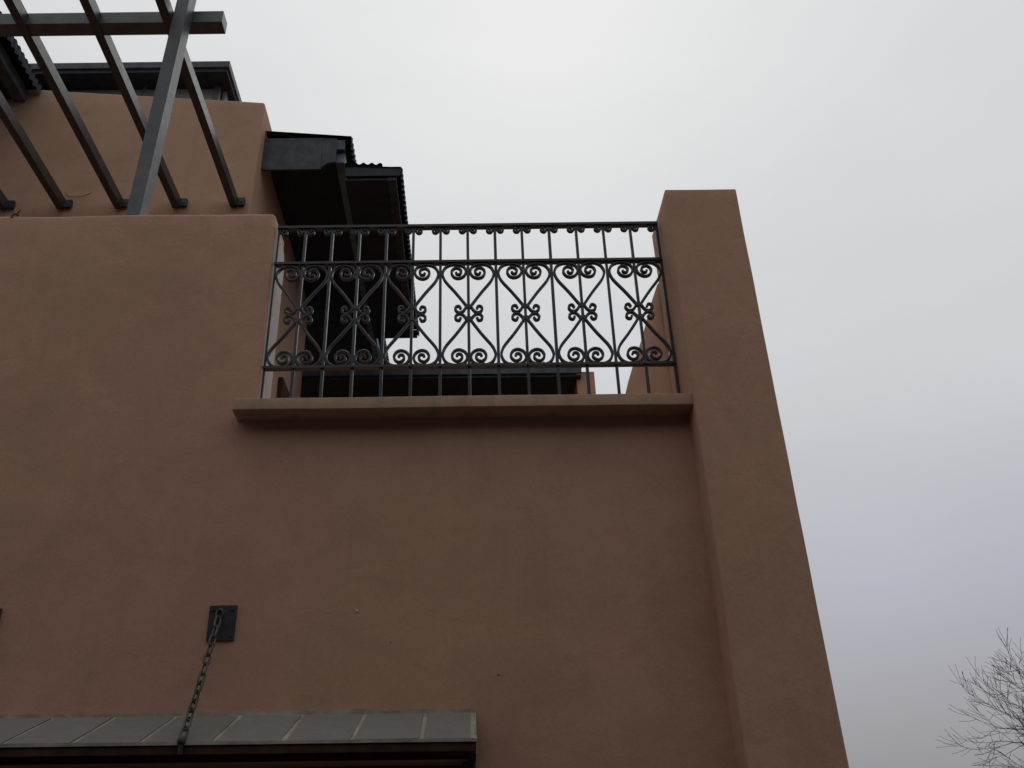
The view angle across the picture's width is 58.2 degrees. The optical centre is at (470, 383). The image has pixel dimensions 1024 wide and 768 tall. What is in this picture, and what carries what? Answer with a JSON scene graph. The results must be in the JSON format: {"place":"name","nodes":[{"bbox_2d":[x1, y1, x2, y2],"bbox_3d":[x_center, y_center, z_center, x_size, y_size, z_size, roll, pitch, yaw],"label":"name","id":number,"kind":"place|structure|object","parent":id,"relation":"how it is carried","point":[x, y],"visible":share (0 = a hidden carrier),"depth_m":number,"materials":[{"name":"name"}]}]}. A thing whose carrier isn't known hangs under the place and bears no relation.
{"place":"outdoors","nodes":[
{"label":"outdoors","id":0,"kind":"place"},
{"bbox_2d":[0,0,1023,767],"label":"sky","id":1,"kind":"structure","parent":0,"point":[871,152],"materials":[{"name":"grey"}]},
{"bbox_2d":[935,628,1023,767],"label":"bare tree","id":2,"kind":"object","parent":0,"point":[1002,697],"visible":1,"depth_m":21.42,"materials":[{"name":"brown plant"}]},
{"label":"pavement","id":3,"kind":"structure","parent":0,"visible":0},
{"bbox_2d":[0,11,848,767],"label":"stucco house","id":4,"kind":"structure","parent":3,"relation":"on","point":[578,581],"depth_m":4.47,"materials":[{"name":"brown paint"}]},
{"bbox_2d":[68,90,120,94],"bbox_3d":[-4.143,-2.652,9.451,0.980,0.984,0.030,-1,-29,0],"label":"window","id":5,"kind":"structure","parent":4,"relation":"in","point":[115,92],"depth_m":9.66,"materials":[{"name":"grey glass"}]},
{"bbox_2d":[0,0,245,214],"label":"steel pergola","id":6,"kind":"object","parent":4,"relation":"on","point":[181,22],"visible":0.98,"depth_m":6.46,"materials":[{"name":"grey metal"}]},
{"bbox_2d":[121,89,212,99],"bbox_3d":[-3.155,-2.667,9.448,1.002,0.984,0.050,-1,-29,0],"label":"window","id":7,"kind":"structure","parent":4,"relation":"in","point":[180,93],"depth_m":9.64,"materials":[{"name":"grey glass"}]},
{"bbox_2d":[177,605,237,754],"bbox_3d":[-1.131,1.214,3.857,0.124,0.693,0.483,-1,-29,0],"label":"wall chain","id":8,"kind":"object","parent":4,"relation":"attached to","point":[221,623],"depth_m":4.15,"materials":[{"name":"metal"}]},
{"bbox_2d":[0,708,476,764],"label":"tiled canopy","id":9,"kind":"object","parent":4,"relation":"attached to","point":[262,736],"visible":0.99,"depth_m":3.70,"materials":[{"name":"grey stone"}]},
{"bbox_2d":[277,377,288,397],"bbox_3d":[-1.886,1.216,9.093,0.046,2.385,1.000,-1,-29,0],"label":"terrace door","id":10,"kind":"structure","parent":4,"relation":"in","point":[282,390],"depth_m":9.20,"materials":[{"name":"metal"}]},
{"bbox_2d":[300,361,595,397],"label":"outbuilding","id":11,"kind":"structure","parent":4,"relation":"on","point":[454,382],"depth_m":10.65,"materials":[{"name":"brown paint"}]},
{"bbox_2d":[260,221,680,397],"bbox_3d":[-0.006,-0.369,5.085,2.223,1.227,0.103,-1,-29,0],"label":"balcony railing","id":12,"kind":"object","parent":4,"relation":"on","point":[626,263],"visible":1,"depth_m":5.08,"materials":[{"name":"black metal"}]}
]}

